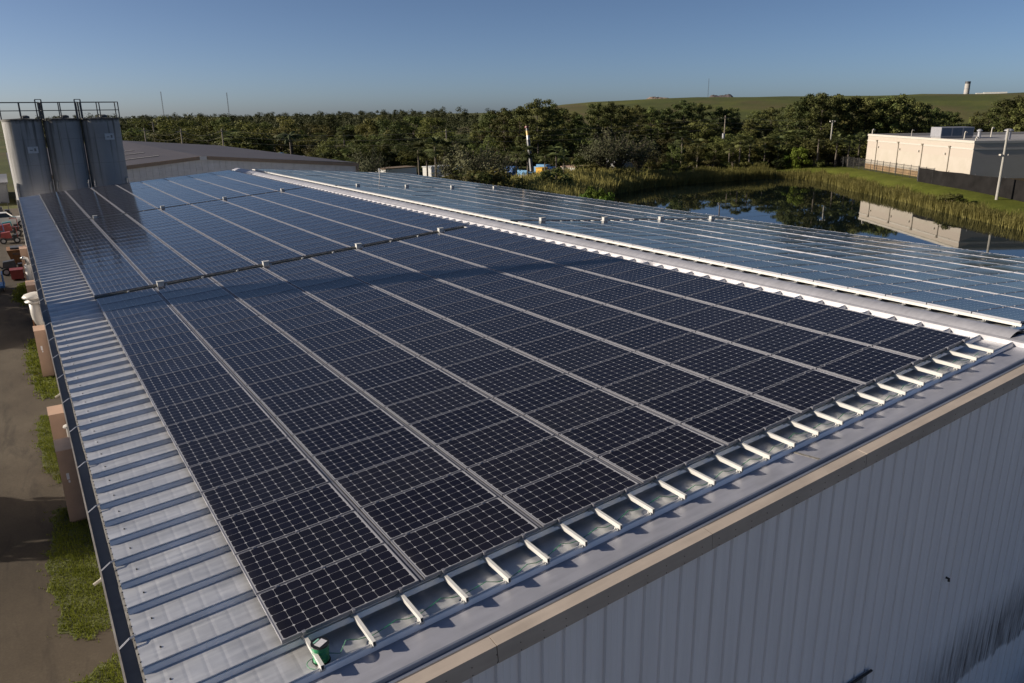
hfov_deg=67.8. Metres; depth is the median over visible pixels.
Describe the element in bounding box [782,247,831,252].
solar module
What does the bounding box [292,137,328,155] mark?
broadleaf tree
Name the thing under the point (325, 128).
broadleaf tree
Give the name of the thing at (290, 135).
royal palm
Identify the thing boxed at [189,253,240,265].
solar module
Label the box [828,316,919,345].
solar module
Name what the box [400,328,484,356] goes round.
solar module
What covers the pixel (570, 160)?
shrub
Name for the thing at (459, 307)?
solar module
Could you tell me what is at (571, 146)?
broadleaf tree
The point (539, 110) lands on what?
pine tree
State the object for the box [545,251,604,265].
solar module
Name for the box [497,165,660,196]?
bank reeds
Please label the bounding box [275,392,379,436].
solar module
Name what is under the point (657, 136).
pine tree
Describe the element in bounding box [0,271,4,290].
blue cart
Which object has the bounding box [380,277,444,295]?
solar module
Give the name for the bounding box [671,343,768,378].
solar module
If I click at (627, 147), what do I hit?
willow tree
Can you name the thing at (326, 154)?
broadleaf tree
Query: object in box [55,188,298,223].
roof conduit
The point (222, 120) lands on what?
pine tree
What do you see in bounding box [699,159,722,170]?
shrub
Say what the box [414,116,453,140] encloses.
broadleaf tree
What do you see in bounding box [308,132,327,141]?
cabbage palm
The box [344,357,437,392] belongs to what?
solar module
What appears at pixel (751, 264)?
solar module
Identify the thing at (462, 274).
solar module
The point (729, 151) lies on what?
cabbage palm
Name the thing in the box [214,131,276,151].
broadleaf tree
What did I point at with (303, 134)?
broadleaf tree
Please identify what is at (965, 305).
solar module
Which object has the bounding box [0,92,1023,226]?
ground
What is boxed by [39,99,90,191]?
silo
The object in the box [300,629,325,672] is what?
mounting rail
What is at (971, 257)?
solar module
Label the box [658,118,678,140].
pine tree
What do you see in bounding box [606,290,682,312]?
solar module
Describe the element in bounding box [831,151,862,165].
shrub
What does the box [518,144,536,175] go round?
cabbage palm
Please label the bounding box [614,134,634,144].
cabbage palm
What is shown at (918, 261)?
solar module
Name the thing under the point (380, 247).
solar module
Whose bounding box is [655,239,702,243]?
solar module
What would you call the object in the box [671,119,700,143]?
broadleaf tree
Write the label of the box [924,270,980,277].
solar module
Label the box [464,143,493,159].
broadleaf tree
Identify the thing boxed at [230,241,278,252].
solar module
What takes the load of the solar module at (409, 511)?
on the mounting rail at (455, 587)
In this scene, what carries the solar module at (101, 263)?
on the mounting rail at (411, 607)
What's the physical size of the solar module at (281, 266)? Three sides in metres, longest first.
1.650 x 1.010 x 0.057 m
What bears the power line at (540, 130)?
attached to the utility pole at (723, 135)
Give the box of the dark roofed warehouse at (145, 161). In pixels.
[6,141,358,191]
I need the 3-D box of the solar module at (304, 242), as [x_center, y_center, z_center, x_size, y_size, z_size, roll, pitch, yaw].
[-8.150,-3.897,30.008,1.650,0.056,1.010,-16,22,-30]
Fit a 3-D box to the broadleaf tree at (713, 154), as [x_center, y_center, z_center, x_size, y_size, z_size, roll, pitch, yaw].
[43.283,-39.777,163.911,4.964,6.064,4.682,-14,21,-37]
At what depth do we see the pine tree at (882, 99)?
177.79 m
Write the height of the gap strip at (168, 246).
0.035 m
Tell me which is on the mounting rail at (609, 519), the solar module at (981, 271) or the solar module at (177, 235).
the solar module at (177, 235)
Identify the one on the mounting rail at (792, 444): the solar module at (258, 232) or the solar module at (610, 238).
the solar module at (258, 232)
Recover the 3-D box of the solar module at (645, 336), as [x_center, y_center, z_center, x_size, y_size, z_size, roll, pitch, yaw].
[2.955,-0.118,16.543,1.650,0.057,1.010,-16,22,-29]
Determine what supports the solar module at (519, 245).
on the mounting rail at (990, 351)
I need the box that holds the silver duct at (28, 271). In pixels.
[20,256,33,279]
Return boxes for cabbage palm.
[222,128,241,143]
[271,135,282,151]
[278,136,299,154]
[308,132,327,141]
[336,127,349,146]
[384,132,406,149]
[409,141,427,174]
[419,144,433,175]
[424,136,445,177]
[435,138,456,176]
[509,146,522,172]
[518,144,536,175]
[537,149,552,171]
[548,143,565,167]
[557,151,570,173]
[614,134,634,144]
[647,142,658,150]
[673,130,691,161]
[690,138,706,166]
[723,143,735,161]
[733,135,747,168]
[744,138,757,161]
[760,137,774,159]
[773,135,785,167]
[782,130,800,141]
[798,130,812,144]
[811,132,826,167]
[816,142,826,158]
[828,133,844,166]
[832,131,846,164]
[844,134,857,163]
[854,131,867,165]
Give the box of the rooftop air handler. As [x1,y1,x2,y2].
[930,127,974,138]
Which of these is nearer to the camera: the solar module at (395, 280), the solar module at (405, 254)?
the solar module at (395, 280)
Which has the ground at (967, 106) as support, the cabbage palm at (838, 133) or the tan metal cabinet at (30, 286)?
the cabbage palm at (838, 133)
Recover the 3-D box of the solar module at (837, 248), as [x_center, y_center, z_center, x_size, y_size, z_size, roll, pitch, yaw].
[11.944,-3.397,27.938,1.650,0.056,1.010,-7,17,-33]
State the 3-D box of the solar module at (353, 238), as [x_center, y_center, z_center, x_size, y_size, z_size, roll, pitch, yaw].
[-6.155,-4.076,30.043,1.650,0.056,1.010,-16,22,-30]
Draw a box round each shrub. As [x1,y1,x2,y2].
[432,174,480,182]
[452,170,492,184]
[466,167,506,186]
[493,154,526,168]
[493,171,533,190]
[494,151,523,166]
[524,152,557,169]
[534,167,572,189]
[542,157,564,168]
[564,157,573,165]
[569,152,600,164]
[570,163,586,172]
[579,193,592,198]
[582,162,608,172]
[585,186,606,198]
[599,192,614,200]
[612,167,635,177]
[640,162,657,174]
[661,163,679,172]
[675,161,696,172]
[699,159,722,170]
[715,161,731,169]
[734,161,751,169]
[751,160,767,166]
[753,155,774,165]
[772,159,787,168]
[782,154,796,167]
[790,147,813,168]
[814,159,825,167]
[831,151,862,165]
[936,193,968,206]
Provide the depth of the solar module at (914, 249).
28.98 m
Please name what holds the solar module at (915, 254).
on the rail
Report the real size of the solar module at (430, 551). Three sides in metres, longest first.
1.650 x 1.010 x 0.056 m
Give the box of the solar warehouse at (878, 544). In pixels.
[16,168,1023,682]
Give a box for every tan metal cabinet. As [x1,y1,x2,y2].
[19,246,29,280]
[25,280,36,323]
[33,325,55,376]
[47,404,66,439]
[53,437,87,521]
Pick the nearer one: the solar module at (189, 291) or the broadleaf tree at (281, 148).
the solar module at (189, 291)
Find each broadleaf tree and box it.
[120,117,156,140]
[121,128,157,141]
[122,132,148,140]
[132,128,171,141]
[145,120,185,138]
[146,129,197,143]
[153,116,198,139]
[163,130,194,143]
[177,120,195,133]
[182,121,220,143]
[190,116,228,144]
[196,134,221,144]
[206,119,266,142]
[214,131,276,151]
[233,126,279,151]
[265,126,306,154]
[269,116,301,152]
[278,126,309,145]
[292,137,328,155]
[295,122,320,146]
[301,141,320,155]
[305,152,334,159]
[311,125,335,143]
[312,143,345,157]
[315,137,350,156]
[318,150,337,157]
[332,148,374,167]
[332,151,358,162]
[334,125,361,145]
[336,124,369,143]
[344,143,369,170]
[346,134,382,150]
[347,148,391,168]
[350,143,389,161]
[352,139,365,149]
[354,114,391,138]
[364,130,402,147]
[366,143,393,159]
[376,117,400,151]
[376,128,425,152]
[377,148,403,166]
[383,143,425,166]
[391,145,410,158]
[396,150,429,167]
[402,115,435,137]
[408,150,442,165]
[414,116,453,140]
[428,145,453,165]
[429,129,458,149]
[436,144,475,166]
[444,134,474,150]
[450,146,474,159]
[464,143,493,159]
[466,138,482,151]
[469,125,489,143]
[470,122,489,138]
[475,121,513,149]
[481,137,517,156]
[483,119,529,148]
[500,141,521,153]
[505,125,531,148]
[516,135,553,153]
[525,156,543,170]
[551,141,576,158]
[560,133,587,157]
[572,151,595,164]
[573,137,591,162]
[584,136,617,152]
[595,121,631,136]
[628,136,656,159]
[631,137,650,151]
[638,115,661,142]
[647,150,669,169]
[654,138,675,153]
[660,144,680,158]
[660,145,683,166]
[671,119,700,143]
[675,138,711,157]
[680,144,705,171]
[681,119,719,143]
[702,140,733,159]
[702,142,726,165]
[704,123,735,141]
[706,135,744,161]
[719,140,757,168]
[725,130,753,162]
[733,119,755,143]
[748,139,789,166]
[750,137,777,160]
[753,121,776,140]
[756,130,795,166]
[783,137,821,159]
[789,138,824,165]
[791,139,839,165]
[831,137,867,165]
[847,141,863,152]
[945,123,974,126]
[968,116,990,124]
[968,118,987,131]
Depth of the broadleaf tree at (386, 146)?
166.07 m
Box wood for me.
[35,106,962,146]
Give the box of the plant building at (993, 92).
[983,92,1006,93]
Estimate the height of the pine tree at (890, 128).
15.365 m
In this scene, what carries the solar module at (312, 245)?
on the mounting rail at (789, 421)
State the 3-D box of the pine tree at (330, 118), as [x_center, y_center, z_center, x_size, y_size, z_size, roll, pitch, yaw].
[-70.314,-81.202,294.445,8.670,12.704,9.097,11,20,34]
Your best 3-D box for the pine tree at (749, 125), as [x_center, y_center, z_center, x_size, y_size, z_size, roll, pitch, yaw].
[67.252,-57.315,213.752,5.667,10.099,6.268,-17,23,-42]
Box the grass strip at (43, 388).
[10,282,123,682]
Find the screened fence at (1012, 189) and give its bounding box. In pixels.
[917,166,1023,201]
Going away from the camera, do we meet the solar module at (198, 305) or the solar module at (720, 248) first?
the solar module at (198, 305)
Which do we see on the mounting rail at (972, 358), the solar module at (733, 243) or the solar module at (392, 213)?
the solar module at (392, 213)
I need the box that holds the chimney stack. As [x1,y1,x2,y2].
[964,81,970,93]
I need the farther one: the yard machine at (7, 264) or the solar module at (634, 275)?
the yard machine at (7, 264)
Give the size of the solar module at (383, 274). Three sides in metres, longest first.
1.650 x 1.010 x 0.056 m
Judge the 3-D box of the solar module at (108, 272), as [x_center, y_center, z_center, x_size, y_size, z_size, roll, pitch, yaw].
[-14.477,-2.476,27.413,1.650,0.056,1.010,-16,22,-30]
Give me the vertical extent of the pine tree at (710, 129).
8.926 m
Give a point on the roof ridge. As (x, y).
(985, 318)
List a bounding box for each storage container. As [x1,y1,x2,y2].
[422,165,448,177]
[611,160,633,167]
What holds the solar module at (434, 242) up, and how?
on the mounting rail at (912, 380)
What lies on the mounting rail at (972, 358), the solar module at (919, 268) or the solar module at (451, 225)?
the solar module at (451, 225)
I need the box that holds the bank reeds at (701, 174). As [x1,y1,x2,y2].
[598,162,777,193]
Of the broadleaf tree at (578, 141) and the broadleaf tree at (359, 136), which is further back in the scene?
the broadleaf tree at (359, 136)
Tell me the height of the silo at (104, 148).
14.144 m
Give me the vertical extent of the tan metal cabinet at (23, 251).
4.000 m
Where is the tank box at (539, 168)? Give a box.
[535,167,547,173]
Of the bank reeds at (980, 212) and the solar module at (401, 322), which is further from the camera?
the bank reeds at (980, 212)
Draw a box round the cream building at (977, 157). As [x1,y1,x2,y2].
[865,132,1023,180]
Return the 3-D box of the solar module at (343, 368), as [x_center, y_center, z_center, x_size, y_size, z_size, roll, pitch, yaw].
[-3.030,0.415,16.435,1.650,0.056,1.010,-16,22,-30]
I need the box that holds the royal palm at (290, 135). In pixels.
[277,131,302,153]
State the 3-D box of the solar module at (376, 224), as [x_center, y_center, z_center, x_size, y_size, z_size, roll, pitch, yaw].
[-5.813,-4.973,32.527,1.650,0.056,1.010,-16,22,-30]
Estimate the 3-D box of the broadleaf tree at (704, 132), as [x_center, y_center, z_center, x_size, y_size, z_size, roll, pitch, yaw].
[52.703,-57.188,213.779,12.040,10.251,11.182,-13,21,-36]
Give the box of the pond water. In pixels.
[610,178,1023,256]
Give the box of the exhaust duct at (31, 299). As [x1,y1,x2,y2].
[22,292,43,325]
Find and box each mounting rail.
[123,293,376,647]
[180,282,510,584]
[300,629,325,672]
[315,256,770,460]
[326,252,795,449]
[368,244,864,415]
[388,242,885,405]
[396,587,424,625]
[439,568,468,604]
[464,226,993,354]
[518,533,549,565]
[554,517,587,547]
[588,502,622,531]
[620,488,654,515]
[651,474,686,500]
[680,462,715,486]
[707,449,743,473]
[783,416,819,437]
[805,406,843,426]
[868,378,906,396]
[887,370,924,387]
[906,362,943,378]
[924,354,961,370]
[940,347,977,362]
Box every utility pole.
[175,129,186,143]
[722,115,725,138]
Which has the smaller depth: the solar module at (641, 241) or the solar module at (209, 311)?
the solar module at (209, 311)
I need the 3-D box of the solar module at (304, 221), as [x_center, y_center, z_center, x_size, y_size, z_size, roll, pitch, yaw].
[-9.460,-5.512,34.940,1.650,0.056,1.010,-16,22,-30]
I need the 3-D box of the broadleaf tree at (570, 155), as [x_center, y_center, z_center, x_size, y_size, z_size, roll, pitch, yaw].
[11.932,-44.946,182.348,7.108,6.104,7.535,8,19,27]
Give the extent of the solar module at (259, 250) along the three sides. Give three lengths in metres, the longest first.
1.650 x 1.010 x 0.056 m
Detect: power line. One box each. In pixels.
[224,136,419,140]
[228,131,431,135]
[235,142,404,145]
[449,118,718,131]
[487,123,717,136]
[501,128,716,141]
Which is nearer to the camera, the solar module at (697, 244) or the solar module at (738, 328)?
the solar module at (738, 328)
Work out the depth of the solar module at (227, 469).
12.24 m
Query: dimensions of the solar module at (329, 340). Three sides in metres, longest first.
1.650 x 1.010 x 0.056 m
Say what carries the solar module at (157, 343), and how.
on the mounting rail at (364, 629)
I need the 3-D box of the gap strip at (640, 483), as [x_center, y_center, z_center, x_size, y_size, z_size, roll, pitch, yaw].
[-3.400,-0.259,18.487,0.057,0.035,19.221,-11,20,-31]
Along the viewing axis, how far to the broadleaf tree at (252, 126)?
233.03 m
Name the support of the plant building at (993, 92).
on the ground at (967, 106)
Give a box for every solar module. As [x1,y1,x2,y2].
[63,233,103,240]
[65,235,106,243]
[66,238,108,246]
[68,241,111,250]
[70,244,114,253]
[72,247,117,257]
[74,250,120,261]
[76,254,124,265]
[78,258,128,269]
[80,262,131,274]
[83,266,135,278]
[85,270,139,283]
[88,275,144,289]
[91,280,149,296]
[96,288,157,305]
[100,294,162,313]
[103,300,168,319]
[107,307,175,327]
[109,232,149,240]
[112,234,153,243]
[112,314,182,337]
[115,237,157,247]
[117,322,190,346]
[118,240,161,250]
[121,243,165,253]
[122,331,199,355]
[124,246,170,256]
[127,250,174,261]
[127,340,208,368]
[131,253,180,265]
[134,350,218,379]
[135,257,185,269]
[139,261,190,274]
[140,361,229,394]
[143,265,197,279]
[148,270,204,285]
[148,373,241,409]
[153,228,194,236]
[156,277,214,293]
[156,387,254,426]
[157,231,198,239]
[161,233,203,242]
[161,283,221,300]
[165,236,208,245]
[165,401,270,446]
[167,288,229,306]
[169,239,214,249]
[173,294,238,314]
[174,242,219,253]
[176,418,287,468]
[179,245,226,257]
[180,301,247,321]
[184,249,233,260]
[187,308,257,330]
[188,437,306,494]
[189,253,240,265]
[195,257,247,269]
[195,316,268,339]
[197,224,238,232]
[201,261,255,274]
[201,458,328,522]
[202,227,242,235]
[203,324,280,350]
[207,229,249,238]
[211,267,266,282]
[212,232,255,241]
[213,333,292,360]
[217,482,354,555]
[218,235,262,245]
[218,272,275,287]
[223,342,306,372]
[224,238,269,248]
[225,277,286,293]
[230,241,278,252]
[233,283,296,300]
[234,353,322,385]
[235,511,383,596]
[236,245,284,256]
[241,221,281,229]
[242,289,307,308]
[243,248,293,260]
[246,365,339,400]
[247,223,288,231]
[250,252,303,265]
[251,295,319,315]
[253,225,295,234]
[257,543,418,643]
[260,228,303,237]
[260,378,358,418]
[262,258,316,271]
[262,302,331,323]
[266,231,311,240]
[271,262,327,277]
[272,309,345,332]
[273,234,319,244]
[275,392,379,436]
[280,267,338,282]
[281,237,327,247]
[284,317,361,341]
[285,217,324,225]
[289,240,338,251]
[290,272,349,288]
[292,219,333,227]
[293,408,403,457]
[297,244,348,255]
[297,326,377,353]
[299,222,340,230]
[300,277,363,294]
[307,224,350,233]
[311,249,362,262]
[311,283,375,301]
[311,335,395,364]
[312,426,430,482]
[315,227,359,236]
[321,253,374,266]
[323,230,369,239]
[323,289,391,308]
[327,345,415,377]
[329,213,369,221]
[331,257,387,271]
[332,233,379,243]
[334,447,461,509]
[336,215,378,223]
[336,296,406,316]
[341,236,390,247]
[342,262,400,277]
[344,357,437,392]
[345,218,386,226]
[350,303,422,325]
[353,220,396,229]
[354,266,414,282]
[356,241,407,252]
[360,470,496,542]
[363,223,407,232]
[363,369,461,408]
[365,310,442,334]
[366,272,428,288]
[367,244,418,257]
[372,210,412,217]
[372,226,419,235]
[379,248,432,261]
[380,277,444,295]
[381,212,421,219]
[382,229,430,239]
[382,319,462,345]
[385,383,488,426]
[390,214,433,222]
[390,497,538,580]
[391,252,447,266]
[395,283,461,302]
[399,233,449,244]
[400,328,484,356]
[401,216,443,225]
[404,257,461,271]
[409,399,519,446]
[410,289,479,309]
[411,219,456,228]
[411,236,461,247]
[418,261,477,276]
[420,338,508,368]
[422,222,468,231]
[423,240,476,251]
[427,296,500,318]
[433,266,495,282]
[436,243,490,256]
[436,416,553,469]
[440,226,488,235]
[442,349,533,382]
[446,303,522,327]
[448,271,512,289]
[450,247,507,260]
[452,229,501,239]
[465,232,515,243]
[465,252,522,265]
[466,277,532,295]
[466,311,545,337]
[466,360,564,398]
[467,436,593,496]
[479,235,532,246]
[482,256,541,270]
[484,283,554,303]
[488,320,571,347]
[494,239,548,251]
[494,374,597,415]
[498,261,561,276]
[503,458,638,527]
[504,290,577,311]
[510,242,566,255]
[512,330,599,360]
[517,266,580,282]
[524,389,634,435]
[526,297,602,319]
[527,246,585,260]
[537,271,602,289]
[539,340,631,373]
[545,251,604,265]
[550,304,629,329]
[558,277,626,296]
[559,406,676,457]
[562,229,610,233]
[564,255,625,270]
[569,352,666,388]
[576,313,658,339]
[578,232,627,237]
[581,283,653,304]
[585,260,648,276]
[595,236,643,241]
[599,424,724,483]
[602,365,705,404]
[604,322,691,351]
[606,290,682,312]
[607,265,673,282]
[614,239,665,245]
[631,271,700,289]
[633,235,680,239]
[633,243,686,249]
[633,298,712,321]
[636,332,727,364]
[639,379,748,423]
[654,247,708,253]
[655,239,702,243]
[657,277,730,297]
[663,306,745,331]
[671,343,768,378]
[673,242,719,246]
[676,251,735,258]
[681,395,798,445]
[686,238,730,242]
[686,283,761,304]
[692,246,742,251]
[696,314,782,342]
[700,256,759,263]
[705,241,754,245]
[710,356,812,394]
[716,291,794,313]
[718,250,770,255]
[725,260,788,268]
[726,245,777,250]
[732,324,823,355]
[737,240,781,244]
[741,254,793,260]
[749,249,800,254]
[750,298,833,323]
[752,266,815,274]
[754,369,862,413]
[759,243,808,248]
[768,259,822,265]
[772,335,869,368]
[773,253,828,258]
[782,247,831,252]
[782,271,847,281]
[787,307,874,334]
[791,242,837,246]
[794,264,852,271]
[799,257,854,263]
[806,251,859,257]
[813,246,862,250]
[814,277,884,288]
[817,347,919,384]
[825,269,883,277]
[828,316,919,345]
[829,262,885,269]
[832,255,887,261]
[838,250,888,255]
[843,245,890,249]
[848,284,921,295]
[857,267,914,274]
[857,275,918,283]
[862,260,917,266]
[863,254,914,259]
[869,249,910,253]
[873,326,969,359]
[886,291,960,303]
[889,272,953,280]
[890,281,957,290]
[891,264,949,271]
[892,247,940,251]
[892,252,940,257]
[893,258,945,264]
[919,256,971,262]
[920,262,976,269]
[921,251,966,255]
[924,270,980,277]
[924,278,989,287]
[927,298,1007,312]
[928,287,996,297]
[946,250,988,254]
[949,255,995,259]
[949,260,1002,266]
[953,267,1011,274]
[957,275,1019,283]
[960,284,1023,293]
[966,294,1023,306]
[972,307,1023,322]
[973,253,1016,258]
[975,259,1023,264]
[980,265,1023,272]
[989,272,1023,280]
[996,281,1023,288]
[1001,291,1023,298]
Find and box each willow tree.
[352,147,389,172]
[430,150,479,175]
[433,139,506,175]
[464,147,523,184]
[574,132,631,171]
[583,124,655,169]
[616,137,664,173]
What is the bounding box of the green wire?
[307,353,978,669]
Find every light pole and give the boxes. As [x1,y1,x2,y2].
[827,120,835,164]
[995,129,1008,199]
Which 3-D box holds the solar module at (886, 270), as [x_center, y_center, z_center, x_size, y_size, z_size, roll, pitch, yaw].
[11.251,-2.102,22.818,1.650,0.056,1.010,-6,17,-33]
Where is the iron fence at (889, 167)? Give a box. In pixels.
[828,155,934,177]
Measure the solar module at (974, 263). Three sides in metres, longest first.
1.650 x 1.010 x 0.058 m
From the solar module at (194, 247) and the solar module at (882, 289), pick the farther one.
the solar module at (194, 247)
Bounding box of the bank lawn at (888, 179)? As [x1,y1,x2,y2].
[642,164,1023,215]
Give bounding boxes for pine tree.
[120,124,132,132]
[210,116,233,131]
[256,121,275,129]
[316,114,341,136]
[388,119,410,139]
[478,111,502,145]
[490,107,517,152]
[502,106,535,166]
[516,98,557,153]
[533,103,567,145]
[553,109,577,147]
[566,113,586,141]
[581,103,615,140]
[595,101,630,138]
[612,106,640,141]
[624,104,648,138]
[641,106,663,139]
[649,126,666,141]
[655,107,675,137]
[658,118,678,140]
[668,100,700,144]
[673,125,688,145]
[686,103,713,127]
[699,124,718,139]
[709,106,733,135]
[718,107,740,135]
[719,117,743,136]
[739,119,762,143]
[746,110,766,136]
[759,107,784,136]
[773,104,801,143]
[784,103,812,139]
[790,93,831,139]
[803,92,845,140]
[816,94,861,140]
[835,96,874,139]
[847,95,890,162]
[862,96,895,136]
[870,95,908,133]
[880,94,924,133]
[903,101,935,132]
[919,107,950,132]
[935,111,963,126]
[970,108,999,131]
[981,101,1017,131]
[994,95,1023,131]
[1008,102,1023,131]
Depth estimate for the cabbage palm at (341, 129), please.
234.87 m
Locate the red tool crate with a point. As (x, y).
(16, 273)
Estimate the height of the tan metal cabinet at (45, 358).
2.570 m
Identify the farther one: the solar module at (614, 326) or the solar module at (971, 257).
the solar module at (971, 257)
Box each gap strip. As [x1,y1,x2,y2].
[90,219,151,285]
[125,214,205,275]
[154,288,423,582]
[160,210,257,265]
[192,205,304,256]
[210,278,542,529]
[222,200,349,247]
[253,196,392,239]
[262,268,642,485]
[310,258,727,447]
[355,249,800,414]
[399,241,864,386]
[439,233,921,360]
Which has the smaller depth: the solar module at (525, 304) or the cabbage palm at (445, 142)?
the solar module at (525, 304)
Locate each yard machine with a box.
[0,202,11,214]
[0,218,21,235]
[0,226,20,243]
[0,253,23,275]
[2,216,20,228]
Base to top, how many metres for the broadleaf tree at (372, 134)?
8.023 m
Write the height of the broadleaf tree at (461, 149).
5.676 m
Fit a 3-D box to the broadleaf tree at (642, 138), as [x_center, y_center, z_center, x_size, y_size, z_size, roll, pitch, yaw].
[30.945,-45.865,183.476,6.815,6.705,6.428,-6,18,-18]
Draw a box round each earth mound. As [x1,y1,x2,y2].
[647,97,664,98]
[709,94,732,96]
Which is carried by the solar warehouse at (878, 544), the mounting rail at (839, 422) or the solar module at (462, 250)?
the mounting rail at (839, 422)
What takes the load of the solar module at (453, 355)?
on the mounting rail at (738, 467)
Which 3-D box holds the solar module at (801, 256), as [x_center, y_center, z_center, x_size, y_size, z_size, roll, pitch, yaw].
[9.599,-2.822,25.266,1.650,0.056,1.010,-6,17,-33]
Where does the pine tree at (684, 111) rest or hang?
on the ground at (967, 106)
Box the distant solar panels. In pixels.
[39,169,1023,308]
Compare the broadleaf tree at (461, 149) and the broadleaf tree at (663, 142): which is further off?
the broadleaf tree at (663, 142)
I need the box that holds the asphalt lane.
[0,208,117,682]
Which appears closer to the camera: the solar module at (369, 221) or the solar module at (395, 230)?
the solar module at (395, 230)
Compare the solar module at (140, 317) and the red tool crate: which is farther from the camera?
the red tool crate
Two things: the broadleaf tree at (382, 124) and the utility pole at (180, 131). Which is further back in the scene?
the broadleaf tree at (382, 124)
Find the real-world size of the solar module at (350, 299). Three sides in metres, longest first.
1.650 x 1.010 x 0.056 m
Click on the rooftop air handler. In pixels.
(947, 132)
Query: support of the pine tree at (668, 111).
on the ground at (967, 106)
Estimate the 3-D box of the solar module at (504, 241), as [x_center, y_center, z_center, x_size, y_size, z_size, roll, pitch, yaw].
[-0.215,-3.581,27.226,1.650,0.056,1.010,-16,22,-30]
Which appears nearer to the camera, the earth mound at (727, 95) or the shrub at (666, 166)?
the shrub at (666, 166)
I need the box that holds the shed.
[0,174,9,202]
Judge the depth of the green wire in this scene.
9.78 m
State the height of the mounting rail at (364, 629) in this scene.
0.188 m
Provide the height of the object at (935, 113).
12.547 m
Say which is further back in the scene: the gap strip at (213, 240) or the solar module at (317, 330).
the gap strip at (213, 240)
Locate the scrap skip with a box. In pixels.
[6,245,24,263]
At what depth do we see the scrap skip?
70.25 m
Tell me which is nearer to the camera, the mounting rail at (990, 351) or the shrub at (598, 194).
the mounting rail at (990, 351)
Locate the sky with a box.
[0,0,1023,119]
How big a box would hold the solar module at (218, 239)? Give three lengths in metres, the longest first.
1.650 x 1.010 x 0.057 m
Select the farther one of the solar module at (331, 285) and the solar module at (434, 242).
the solar module at (434, 242)
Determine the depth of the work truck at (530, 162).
145.81 m
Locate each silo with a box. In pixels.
[0,99,54,242]
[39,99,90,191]
[77,102,128,186]
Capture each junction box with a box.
[156,280,163,286]
[262,260,269,266]
[355,243,361,248]
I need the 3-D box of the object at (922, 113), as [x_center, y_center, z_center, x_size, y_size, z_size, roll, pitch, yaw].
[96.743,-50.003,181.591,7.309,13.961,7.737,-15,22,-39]
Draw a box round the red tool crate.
[9,267,23,280]
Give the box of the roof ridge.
[252,169,1021,327]
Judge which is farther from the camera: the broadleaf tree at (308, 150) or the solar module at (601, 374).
the broadleaf tree at (308, 150)
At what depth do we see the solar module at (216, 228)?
34.87 m
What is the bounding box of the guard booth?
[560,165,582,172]
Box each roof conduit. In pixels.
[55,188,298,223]
[94,226,463,299]
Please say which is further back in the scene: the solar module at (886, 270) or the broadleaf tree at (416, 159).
the broadleaf tree at (416, 159)
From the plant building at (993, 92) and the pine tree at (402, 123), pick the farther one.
the plant building at (993, 92)
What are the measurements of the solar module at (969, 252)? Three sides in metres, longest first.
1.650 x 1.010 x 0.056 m
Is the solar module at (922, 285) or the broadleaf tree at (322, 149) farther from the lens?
the broadleaf tree at (322, 149)
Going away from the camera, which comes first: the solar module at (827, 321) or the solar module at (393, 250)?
the solar module at (827, 321)
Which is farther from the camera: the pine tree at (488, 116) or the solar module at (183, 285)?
the pine tree at (488, 116)
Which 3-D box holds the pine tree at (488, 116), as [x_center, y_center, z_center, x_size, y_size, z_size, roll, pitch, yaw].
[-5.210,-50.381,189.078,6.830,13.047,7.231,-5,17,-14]
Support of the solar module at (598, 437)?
on the mounting rail at (738, 467)
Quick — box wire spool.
[310,637,330,666]
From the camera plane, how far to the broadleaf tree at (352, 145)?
167.89 m
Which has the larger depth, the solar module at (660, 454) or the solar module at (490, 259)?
the solar module at (490, 259)
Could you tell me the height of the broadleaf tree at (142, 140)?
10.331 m
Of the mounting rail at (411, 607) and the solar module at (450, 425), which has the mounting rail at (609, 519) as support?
the solar module at (450, 425)
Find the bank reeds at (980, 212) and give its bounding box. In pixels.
[777,168,1023,230]
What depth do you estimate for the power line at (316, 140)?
164.43 m
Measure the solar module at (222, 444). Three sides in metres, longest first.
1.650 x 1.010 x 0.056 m
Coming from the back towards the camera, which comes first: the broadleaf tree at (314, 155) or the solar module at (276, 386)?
the broadleaf tree at (314, 155)
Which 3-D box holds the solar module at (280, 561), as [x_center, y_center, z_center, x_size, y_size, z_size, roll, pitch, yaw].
[-2.613,2.683,9.834,1.650,0.058,1.010,-16,22,-30]
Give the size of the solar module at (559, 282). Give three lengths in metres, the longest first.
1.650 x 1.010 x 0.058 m
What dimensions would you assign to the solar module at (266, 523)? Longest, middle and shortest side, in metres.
1.650 x 1.010 x 0.056 m
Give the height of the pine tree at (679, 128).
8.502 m
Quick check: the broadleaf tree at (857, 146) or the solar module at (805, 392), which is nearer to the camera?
the solar module at (805, 392)
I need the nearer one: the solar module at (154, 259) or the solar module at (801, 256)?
the solar module at (801, 256)
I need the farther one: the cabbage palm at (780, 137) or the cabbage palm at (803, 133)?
the cabbage palm at (803, 133)
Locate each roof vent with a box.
[977,129,982,137]
[1004,129,1013,139]
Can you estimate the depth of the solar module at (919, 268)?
23.72 m
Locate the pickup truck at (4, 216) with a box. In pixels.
[0,212,21,225]
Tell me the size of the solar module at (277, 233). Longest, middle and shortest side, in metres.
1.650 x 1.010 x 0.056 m
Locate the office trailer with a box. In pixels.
[376,166,416,174]

